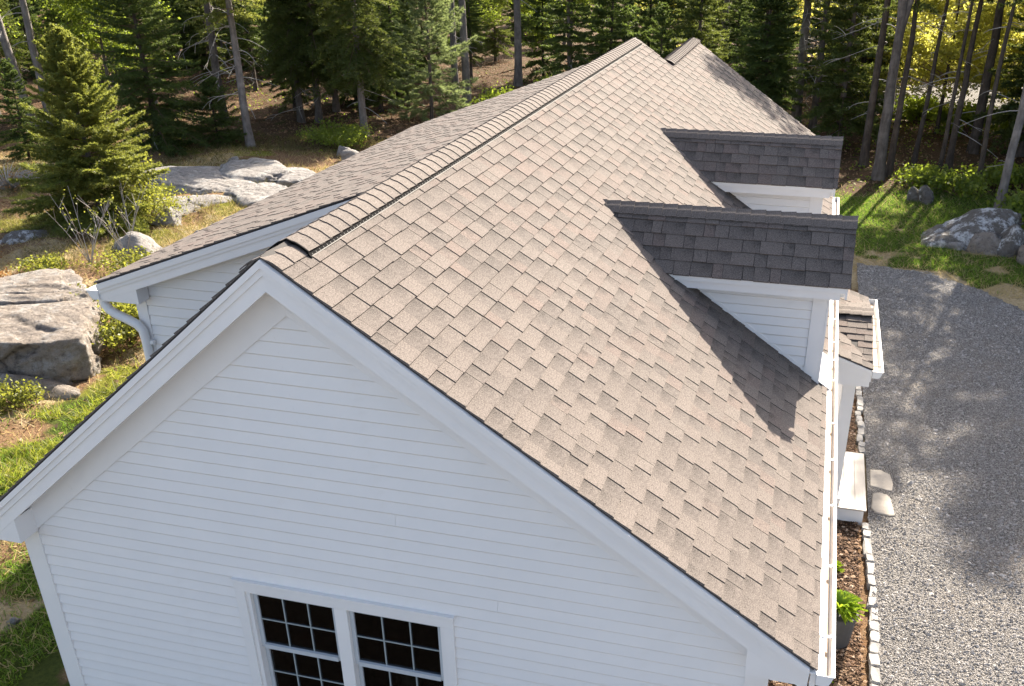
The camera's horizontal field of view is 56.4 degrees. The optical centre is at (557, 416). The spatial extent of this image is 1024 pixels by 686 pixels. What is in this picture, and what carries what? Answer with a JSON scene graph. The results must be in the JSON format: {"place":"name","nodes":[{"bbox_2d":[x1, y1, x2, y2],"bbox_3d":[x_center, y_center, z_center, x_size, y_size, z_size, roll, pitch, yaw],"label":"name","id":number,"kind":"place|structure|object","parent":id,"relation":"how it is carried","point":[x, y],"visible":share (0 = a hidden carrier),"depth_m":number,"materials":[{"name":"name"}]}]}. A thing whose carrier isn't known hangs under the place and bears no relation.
{"place":"outdoors","nodes":[
{"label":"outdoors","id":0,"kind":"place"},
{"bbox_2d":[0,0,1023,685],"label":"ground","id":1,"kind":"structure","parent":0,"point":[48,670],"depth_m":26.94,"materials":[{"name":"green plant"}]},
{"bbox_2d":[0,0,32,75],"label":"conifer tree","id":2,"kind":"object","parent":1,"relation":"on","point":[2,54],"visible":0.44,"depth_m":42.15,"materials":[{"name":"green plant"}]},
{"bbox_2d":[0,15,38,126],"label":"spruce tree","id":3,"kind":"object","parent":1,"relation":"on","point":[6,46],"visible":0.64,"depth_m":34.32,"materials":[{"name":"grey plant"}]},
{"bbox_2d":[0,157,39,193],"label":"rock","id":4,"kind":"object","parent":1,"relation":"on","point":[4,183],"visible":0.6,"depth_m":27.92,"materials":[{"name":"grey stone"}]},
{"bbox_2d":[0,9,47,114],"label":"beech tree","id":5,"kind":"object","parent":1,"relation":"on","point":[15,53],"visible":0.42,"depth_m":36.46,"materials":[{"name":"green plant"}]},
{"bbox_2d":[0,57,49,162],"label":"spruce tree","id":6,"kind":"object","parent":1,"relation":"on","point":[10,71],"visible":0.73,"depth_m":30.80,"materials":[{"name":"green plant"}]},
{"bbox_2d":[0,374,49,412],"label":"bush","id":7,"kind":"object","parent":1,"relation":"on","point":[20,395],"visible":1,"depth_m":15.36,"materials":[{"name":"green plant"}]},
{"bbox_2d":[0,0,49,80],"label":"spruce tree","id":8,"kind":"object","parent":1,"relation":"on","point":[30,73],"visible":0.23,"depth_m":46.66,"materials":[{"name":"green plant"}]},
{"bbox_2d":[0,229,49,244],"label":"field rock","id":9,"kind":"object","parent":1,"relation":"on","point":[9,237],"visible":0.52,"depth_m":23.45,"materials":[{"name":"stone"}]},
{"bbox_2d":[1,0,52,124],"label":"spruce tree","id":10,"kind":"object","parent":1,"relation":"on","point":[32,47],"visible":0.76,"depth_m":34.24,"materials":[{"name":"grey plant"}]},
{"bbox_2d":[6,250,79,273],"bbox_3d":[-11.479,-3.398,21.271,1.625,0.417,1.353,20,34,33],"label":"bush","id":11,"kind":"object","parent":1,"relation":"on","point":[52,260],"visible":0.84,"depth_m":21.27,"materials":[{"name":"green plant"}]},
{"bbox_2d":[0,268,109,399],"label":"granite ledge","id":12,"kind":"object","parent":1,"relation":"on","point":[48,320],"visible":0.78,"depth_m":16.47,"materials":[{"name":"grey stone"}]},
{"bbox_2d":[0,351,144,494],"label":"tall grass","id":13,"kind":"structure","parent":1,"relation":"on","point":[59,409],"depth_m":14.39,"materials":[{"name":"green plant"}]},
{"bbox_2d":[39,0,118,104],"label":"cedar tree","id":14,"kind":"object","parent":1,"relation":"on","point":[53,16],"visible":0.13,"depth_m":36.32,"materials":[{"name":"green plant"}]},
{"bbox_2d":[49,188,113,264],"bbox_3d":[-10.730,-4.251,21.447,1.310,1.767,1.404,16,31,27],"label":"bare sapling","id":15,"kind":"object","parent":1,"relation":"on","point":[92,253],"visible":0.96,"depth_m":21.53,"materials":[{"name":"grey"}]},
{"bbox_2d":[1,22,175,238],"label":"spruce tree","id":16,"kind":"object","parent":1,"relation":"on","point":[78,118],"visible":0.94,"depth_m":23.52,"materials":[{"name":"green plant"}]},
{"bbox_2d":[8,0,180,91],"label":"beech tree","id":17,"kind":"object","parent":1,"relation":"on","point":[56,12],"visible":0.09,"depth_m":38.00,"materials":[{"name":"green plant"}]},
{"bbox_2d":[26,0,175,121],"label":"beech tree","id":18,"kind":"object","parent":1,"relation":"on","point":[80,15],"visible":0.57,"depth_m":34.40,"materials":[{"name":"green plant"}]},
{"bbox_2d":[91,300,142,356],"bbox_3d":[-7.901,-1.783,17.561,1.742,1.110,1.623,-12,30,-22],"label":"bush","id":19,"kind":"object","parent":1,"relation":"on","point":[121,328],"visible":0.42,"depth_m":17.31,"materials":[{"name":"green plant"}]},
{"bbox_2d":[80,242,155,277],"bbox_3d":[-9.283,-3.242,20.603,1.967,0.745,2.037,7,28,13],"label":"bush","id":20,"kind":"object","parent":1,"relation":"on","point":[128,260],"visible":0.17,"depth_m":20.70,"materials":[{"name":"green plant"}]},
{"bbox_2d":[112,231,161,256],"bbox_3d":[-9.904,-3.942,22.633,2.133,0.837,0.835,15,31,26],"label":"field rock","id":21,"kind":"object","parent":1,"relation":"on","point":[146,241],"visible":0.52,"depth_m":22.38,"materials":[{"name":"stone"}]},
{"bbox_2d":[108,151,171,213],"bbox_3d":[-10.943,-6.075,25.081,1.471,1.817,1.631,23,35,36],"label":"bush","id":22,"kind":"object","parent":1,"relation":"on","point":[135,185],"visible":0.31,"depth_m":25.02,"materials":[{"name":"green plant"}]},
{"bbox_2d":[85,0,220,157],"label":"spruce tree","id":23,"kind":"object","parent":1,"relation":"on","point":[162,123],"visible":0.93,"depth_m":31.38,"materials":[{"name":"green plant"}]},
{"bbox_2d":[117,183,199,225],"bbox_3d":[-10.247,-5.566,24.567,1.820,1.091,1.942,-1,28,-2],"label":"bush","id":24,"kind":"object","parent":1,"relation":"on","point":[169,202],"visible":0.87,"depth_m":24.30,"materials":[{"name":"green plant"}]},
{"bbox_2d":[150,207,181,225],"bbox_3d":[-10.028,-5.023,24.619,0.863,0.801,0.668,7,28,13],"label":"field rock","id":25,"kind":"object","parent":1,"relation":"on","point":[173,219],"visible":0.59,"depth_m":24.36,"materials":[{"name":"stone"}]},
{"bbox_2d":[159,0,205,69],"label":"spruce tree","id":26,"kind":"object","parent":1,"relation":"on","point":[175,9],"visible":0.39,"depth_m":49.94,"materials":[{"name":"green plant"}]},
{"bbox_2d":[0,120,387,275],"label":"meadow grass","id":27,"kind":"structure","parent":1,"relation":"on","point":[213,151],"depth_m":27.66,"materials":[{"name":"plant"}]},
{"bbox_2d":[172,0,228,60],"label":"spruce tree","id":28,"kind":"object","parent":1,"relation":"on","point":[189,26],"visible":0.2,"depth_m":51.51,"materials":[{"name":"green plant"}]},
{"bbox_2d":[184,0,230,80],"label":"conifer tree","id":29,"kind":"object","parent":1,"relation":"on","point":[199,12],"visible":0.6,"depth_m":46.19,"materials":[{"name":"green plant"}]},
{"bbox_2d":[182,75,247,148],"bbox_3d":[-11.925,-10.366,32.904,2.513,2.758,2.434,-1,28,-2],"label":"fir sapling","id":30,"kind":"object","parent":1,"relation":"on","point":[231,135],"visible":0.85,"depth_m":32.75,"materials":[{"name":"green plant"}]},
{"bbox_2d":[175,2,256,126],"bbox_3d":[-12.788,-16.175,33.833,3.509,11.729,3.392,7,28,13],"label":"spruce tree","id":31,"kind":"object","parent":1,"relation":"on","point":[215,66],"visible":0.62,"depth_m":34.97,"materials":[{"name":"green plant"}]},
{"bbox_2d":[130,158,315,216],"bbox_3d":[-9.817,-6.829,28.510,5.478,0.879,6.315,-17,32,-29],"label":"granite outcrop","id":32,"kind":"object","parent":1,"relation":"on","point":[234,179],"visible":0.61,"depth_m":28.09,"materials":[{"name":"grey stone"}]},
{"bbox_2d":[182,0,275,147],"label":"spruce tree","id":33,"kind":"object","parent":1,"relation":"on","point":[230,13],"visible":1,"depth_m":31.52,"materials":[{"name":"green plant"}]},
{"bbox_2d":[222,0,265,70],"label":"spruce tree","id":34,"kind":"object","parent":1,"relation":"on","point":[247,66],"visible":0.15,"depth_m":48.99,"materials":[{"name":"green plant"}]},
{"bbox_2d":[217,0,271,90],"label":"spruce tree","id":35,"kind":"object","parent":1,"relation":"on","point":[248,46],"visible":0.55,"depth_m":42.06,"materials":[{"name":"green plant"}]},
{"bbox_2d":[258,1,321,112],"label":"spruce tree","id":36,"kind":"object","parent":1,"relation":"on","point":[283,86],"visible":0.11,"depth_m":38.84,"materials":[{"name":"green plant"}]},
{"bbox_2d":[245,0,336,122],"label":"cedar tree","id":37,"kind":"object","parent":1,"relation":"on","point":[282,41],"visible":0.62,"depth_m":35.10,"materials":[{"name":"plant"}]},
{"bbox_2d":[264,0,352,123],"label":"cedar tree","id":38,"kind":"object","parent":1,"relation":"on","point":[324,6],"visible":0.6,"depth_m":34.95,"materials":[{"name":"green plant"}]},
{"bbox_2d":[301,0,369,111],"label":"cedar tree","id":39,"kind":"object","parent":1,"relation":"on","point":[335,101],"visible":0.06,"depth_m":38.37,"materials":[{"name":"green plant"}]},
{"bbox_2d":[294,117,379,150],"bbox_3d":[-7.806,-9.981,33.505,3.320,0.908,3.159,7,28,13],"label":"bush","id":40,"kind":"object","parent":1,"relation":"on","point":[352,133],"visible":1,"depth_m":33.16,"materials":[{"name":"green plant"}]},
{"bbox_2d":[309,0,408,136],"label":"spruce tree","id":41,"kind":"object","parent":1,"relation":"on","point":[358,62],"visible":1,"depth_m":33.14,"materials":[{"name":"plant"}]},
{"bbox_2d":[343,0,409,111],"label":"spruce tree","id":42,"kind":"object","parent":1,"relation":"on","point":[378,100],"visible":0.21,"depth_m":38.20,"materials":[{"name":"green plant"}]},
{"bbox_2d":[373,0,419,95],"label":"spruce tree","id":43,"kind":"object","parent":1,"relation":"on","point":[388,8],"visible":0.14,"depth_m":41.04,"materials":[{"name":"green plant"}]},
{"bbox_2d":[387,0,428,106],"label":"spruce tree","id":44,"kind":"object","parent":1,"relation":"on","point":[403,19],"visible":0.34,"depth_m":39.53,"materials":[{"name":"green plant"}]},
{"bbox_2d":[374,0,478,121],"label":"pine tree","id":45,"kind":"object","parent":1,"relation":"on","point":[422,40],"visible":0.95,"depth_m":36.35,"materials":[{"name":"green plant"}]},
{"bbox_2d":[400,0,460,70],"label":"spruce tree","id":46,"kind":"object","parent":1,"relation":"on","point":[424,59],"visible":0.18,"depth_m":49.82,"materials":[{"name":"green plant"}]},
{"bbox_2d":[0,37,883,685],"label":"house","id":47,"kind":"structure","parent":1,"relation":"on","point":[554,381],"depth_m":7.16,"materials":[{"name":"white wood"}]},
{"bbox_2d":[230,577,457,685],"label":"window","id":48,"kind":"structure","parent":47,"relation":"in","point":[293,636],"depth_m":7.37,"materials":[{"name":"white paint"}]},
{"bbox_2d":[433,0,483,105],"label":"spruce tree","id":49,"kind":"object","parent":1,"relation":"on","point":[465,59],"visible":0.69,"depth_m":39.51,"materials":[{"name":"grey plant"}]},
{"bbox_2d":[449,0,471,94],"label":"spruce tree","id":50,"kind":"object","parent":1,"relation":"on","point":[452,42],"visible":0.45,"depth_m":42.07,"materials":[{"name":"grey plant"}]},
{"bbox_2d":[454,0,489,82],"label":"spruce tree","id":51,"kind":"object","parent":1,"relation":"on","point":[474,46],"visible":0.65,"depth_m":45.00,"materials":[{"name":"green plant"}]},
{"bbox_2d":[476,0,513,60],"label":"conifer tree","id":52,"kind":"object","parent":1,"relation":"on","point":[493,49],"visible":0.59,"depth_m":51.81,"materials":[{"name":"green plant"}]},
{"bbox_2d":[7,69,997,191],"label":"forest ground plants","id":53,"kind":"object","parent":1,"relation":"on","point":[896,163],"visible":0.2,"depth_m":36.42,"materials":[{"name":"green plant"}]},
{"bbox_2d":[0,142,1023,682],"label":"dry grass","id":54,"kind":"structure","parent":1,"relation":"on","point":[10,260],"depth_m":22.34,"materials":[{"name":"plant"}]},
{"bbox_2d":[0,57,1023,601],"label":"fallen leaves","id":55,"kind":"object","parent":1,"relation":"on","point":[388,133],"visible":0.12,"depth_m":33.99,"materials":[{"name":"brown plant"}]},
{"bbox_2d":[466,0,565,41],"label":"beech tree","id":56,"kind":"object","parent":1,"relation":"on","point":[491,17],"visible":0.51,"depth_m":47.84,"materials":[{"name":"green plant"}]},
{"bbox_2d":[513,0,535,85],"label":"spruce tree","id":57,"kind":"object","parent":1,"relation":"on","point":[518,77],"visible":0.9,"depth_m":44.12,"materials":[{"name":"grey plant"}]},
{"bbox_2d":[512,0,566,82],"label":"spruce tree","id":58,"kind":"object","parent":1,"relation":"on","point":[538,12],"visible":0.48,"depth_m":45.69,"materials":[{"name":"green plant"}]},
{"bbox_2d":[534,0,600,76],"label":"spruce tree","id":59,"kind":"object","parent":1,"relation":"on","point":[559,11],"visible":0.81,"depth_m":35.20,"materials":[{"name":"green plant"}]},
{"bbox_2d":[520,0,629,61],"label":"beech tree","id":60,"kind":"object","parent":1,"relation":"on","point":[586,2],"visible":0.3,"depth_m":45.51,"materials":[{"name":"green plant"}]},
{"bbox_2d":[578,0,620,60],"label":"spruce tree","id":61,"kind":"object","parent":1,"relation":"on","point":[595,44],"visible":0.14,"depth_m":43.10,"materials":[{"name":"green plant"}]},
{"bbox_2d":[571,0,649,66],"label":"spruce tree","id":62,"kind":"object","parent":1,"relation":"on","point":[622,25],"visible":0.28,"depth_m":35.94,"materials":[{"name":"green plant"}]},
{"bbox_2d":[599,0,647,51],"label":"spruce tree","id":63,"kind":"object","parent":1,"relation":"on","point":[630,3],"visible":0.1,"depth_m":39.15,"materials":[{"name":"green plant"}]},
{"bbox_2d":[625,0,678,50],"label":"spruce tree","id":64,"kind":"object","parent":1,"relation":"on","point":[649,14],"visible":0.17,"depth_m":40.30,"materials":[{"name":"green plant"}]},
{"bbox_2d":[647,1,678,58],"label":"spruce tree","id":65,"kind":"object","parent":1,"relation":"on","point":[668,35],"visible":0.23,"depth_m":35.08,"materials":[{"name":"green plant"}]},
{"bbox_2d":[662,0,731,63],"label":"cedar tree","id":66,"kind":"object","parent":1,"relation":"on","point":[696,31],"visible":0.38,"depth_m":35.34,"materials":[{"name":"green plant"}]},
{"bbox_2d":[675,2,731,60],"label":"cedar tree","id":67,"kind":"object","parent":1,"relation":"on","point":[722,15],"visible":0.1,"depth_m":42.99,"materials":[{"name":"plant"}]},
{"bbox_2d":[720,0,752,70],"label":"spruce tree","id":68,"kind":"object","parent":1,"relation":"on","point":[732,24],"visible":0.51,"depth_m":42.07,"materials":[{"name":"green plant"}]},
{"bbox_2d":[728,0,801,111],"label":"spruce tree","id":69,"kind":"object","parent":1,"relation":"on","point":[784,70],"visible":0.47,"depth_m":33.00,"materials":[{"name":"green plant"}]},
{"bbox_2d":[728,0,809,114],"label":"spruce tree","id":70,"kind":"object","parent":1,"relation":"on","point":[776,78],"visible":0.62,"depth_m":32.76,"materials":[{"name":"green plant"}]},
{"bbox_2d":[732,0,847,123],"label":"spruce tree","id":71,"kind":"object","parent":1,"relation":"on","point":[797,111],"visible":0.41,"depth_m":34.74,"materials":[{"name":"grey plant"}]},
{"bbox_2d":[790,1,830,87],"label":"spruce tree","id":72,"kind":"object","parent":1,"relation":"on","point":[817,25],"visible":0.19,"depth_m":43.25,"materials":[{"name":"green plant"}]},
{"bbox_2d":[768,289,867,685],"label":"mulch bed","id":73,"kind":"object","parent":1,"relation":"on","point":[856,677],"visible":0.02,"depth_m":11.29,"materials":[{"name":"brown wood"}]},
{"bbox_2d":[836,589,867,648],"bbox_3d":[3.030,2.199,10.276,0.576,0.598,0.537,-10,29,-18],"label":"planter","id":74,"kind":"object","parent":73,"relation":"on","point":[848,607],"visible":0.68,"depth_m":10.16,"materials":[{"name":"green plant"}]},
{"bbox_2d":[779,0,877,128],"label":"spruce tree","id":75,"kind":"object","parent":1,"relation":"on","point":[814,121],"visible":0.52,"depth_m":34.16,"materials":[{"name":"green plant"}]},
{"bbox_2d":[791,0,896,146],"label":"cedar tree","id":76,"kind":"object","parent":1,"relation":"on","point":[840,98],"visible":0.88,"depth_m":31.39,"materials":[{"name":"plant"}]},
{"bbox_2d":[820,0,910,130],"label":"spruce tree","id":77,"kind":"object","parent":1,"relation":"on","point":[871,14],"visible":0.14,"depth_m":34.57,"materials":[{"name":"green plant"}]},
{"bbox_2d":[854,386,880,685],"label":"stone edging","id":78,"kind":"object","parent":1,"relation":"on","point":[873,652],"visible":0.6,"depth_m":11.27,"materials":[{"name":"stone"}]},
{"bbox_2d":[824,0,922,166],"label":"spruce tree","id":79,"kind":"object","parent":1,"relation":"on","point":[865,150],"visible":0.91,"depth_m":29.38,"materials":[{"name":"brown plant"}]},
{"bbox_2d":[870,470,892,491],"bbox_3d":[4.524,0.909,13.358,0.310,0.058,0.550,7,28,13],"label":"flagstone","id":80,"kind":"object","parent":1,"relation":"on","point":[880,479],"visible":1,"depth_m":13.32,"materials":[{"name":"beige stone"}]},
{"bbox_2d":[871,492,894,516],"bbox_3d":[4.359,1.191,12.819,0.300,0.058,0.570,7,28,13],"label":"flagstone","id":81,"kind":"object","parent":1,"relation":"on","point":[881,503],"visible":1,"depth_m":12.76,"materials":[{"name":"beige stone"}]},
{"bbox_2d":[871,0,913,180],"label":"spruce tree","id":82,"kind":"object","parent":1,"relation":"on","point":[879,165],"visible":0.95,"depth_m":27.74,"materials":[{"name":"grey plant"}]},
{"bbox_2d":[805,0,982,120],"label":"yellow maple","id":83,"kind":"object","parent":1,"relation":"on","point":[918,30],"visible":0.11,"depth_m":35.61,"materials":[{"name":"brown"}]},
{"bbox_2d":[880,0,948,176],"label":"spruce tree","id":84,"kind":"object","parent":1,"relation":"on","point":[898,115],"visible":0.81,"depth_m":27.88,"materials":[{"name":"brown plant"}]},
{"bbox_2d":[881,90,948,123],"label":"undergrowth","id":85,"kind":"object","parent":1,"relation":"on","point":[914,107],"visible":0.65,"depth_m":37.29,"materials":[{"name":"green plant"}]},
{"bbox_2d":[891,160,952,187],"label":"undergrowth","id":86,"kind":"object","parent":1,"relation":"on","point":[917,175],"visible":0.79,"depth_m":27.78,"materials":[{"name":"green plant"}]},
{"bbox_2d":[910,0,957,164],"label":"spruce tree","id":87,"kind":"object","parent":1,"relation":"on","point":[914,159],"visible":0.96,"depth_m":29.59,"materials":[{"name":"brown plant"}]},
{"bbox_2d":[847,82,1022,117],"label":"clearing ledge","id":88,"kind":"object","parent":1,"relation":"on","point":[975,94],"visible":0.06,"depth_m":40.77,"materials":[{"name":"stone"}]},
{"bbox_2d":[852,0,1022,133],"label":"yellow maple","id":89,"kind":"object","parent":1,"relation":"on","point":[923,44],"visible":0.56,"depth_m":33.29,"materials":[{"name":"brown"}]},
{"bbox_2d":[909,0,993,170],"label":"spruce tree","id":90,"kind":"object","parent":1,"relation":"on","point":[947,129],"visible":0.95,"depth_m":27.78,"materials":[{"name":"brown plant"}]},
{"bbox_2d":[908,164,999,201],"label":"undergrowth","id":91,"kind":"object","parent":1,"relation":"on","point":[973,182],"visible":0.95,"depth_m":26.96,"materials":[{"name":"green plant"}]},
{"bbox_2d":[924,0,993,170],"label":"spruce tree","id":92,"kind":"object","parent":1,"relation":"on","point":[949,161],"visible":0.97,"depth_m":28.75,"materials":[{"name":"brown plant"}]},
{"bbox_2d":[920,97,1010,136],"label":"undergrowth","id":93,"kind":"object","parent":1,"relation":"on","point":[967,117],"visible":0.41,"depth_m":34.94,"materials":[{"name":"green plant"}]},
{"bbox_2d":[918,0,1023,99],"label":"yellow maple","id":94,"kind":"object","parent":1,"relation":"on","point":[1021,10],"visible":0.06,"depth_m":36.28,"materials":[{"name":"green plant"}]},
{"bbox_2d":[920,207,1023,256],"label":"lawn boulder","id":95,"kind":"object","parent":1,"relation":"on","point":[997,231],"visible":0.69,"depth_m":22.85,"materials":[{"name":"stone"}]},
{"bbox_2d":[925,9,1023,137],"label":"yellow maple","id":96,"kind":"object","parent":1,"relation":"on","point":[1013,39],"visible":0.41,"depth_m":32.28,"materials":[{"name":"brown"}]},
{"bbox_2d":[954,0,1022,154],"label":"spruce tree","id":97,"kind":"object","parent":1,"relation":"on","point":[973,146],"visible":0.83,"depth_m":30.80,"materials":[{"name":"brown plant"}]},
{"bbox_2d":[956,157,1023,190],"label":"undergrowth","id":98,"kind":"object","parent":1,"relation":"on","point":[993,175],"visible":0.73,"depth_m":27.58,"materials":[{"name":"green plant"}]},
{"bbox_2d":[959,0,1023,207],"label":"spruce tree","id":99,"kind":"object","parent":1,"relation":"on","point":[1010,158],"visible":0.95,"depth_m":24.85,"materials":[{"name":"grey plant"}]},
{"bbox_2d":[971,0,1023,156],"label":"cedar tree","id":100,"kind":"object","parent":1,"relation":"on","point":[1011,116],"visible":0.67,"depth_m":30.51,"materials":[{"name":"green plant"}]},
{"bbox_2d":[977,0,1023,174],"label":"spruce tree","id":101,"kind":"object","parent":1,"relation":"on","point":[989,117],"visible":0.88,"depth_m":26.72,"materials":[{"name":"brown plant"}]},
{"bbox_2d":[986,185,1023,217],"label":"undergrowth","id":102,"kind":"object","parent":1,"relation":"on","point":[1015,202],"visible":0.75,"depth_m":24.45,"materials":[{"name":"green plant"}]},
{"bbox_2d":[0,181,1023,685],"bbox_3d":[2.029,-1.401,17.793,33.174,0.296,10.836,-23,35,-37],"label":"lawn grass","id":103,"kind":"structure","parent":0,"point":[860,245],"depth_m":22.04,"materials":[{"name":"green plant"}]},
{"bbox_2d":[857,263,1023,685],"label":"gravel driveway","id":104,"kind":"structure","parent":0,"point":[894,496],"depth_m":13.17,"materials":[{"name":"grey gravel"}]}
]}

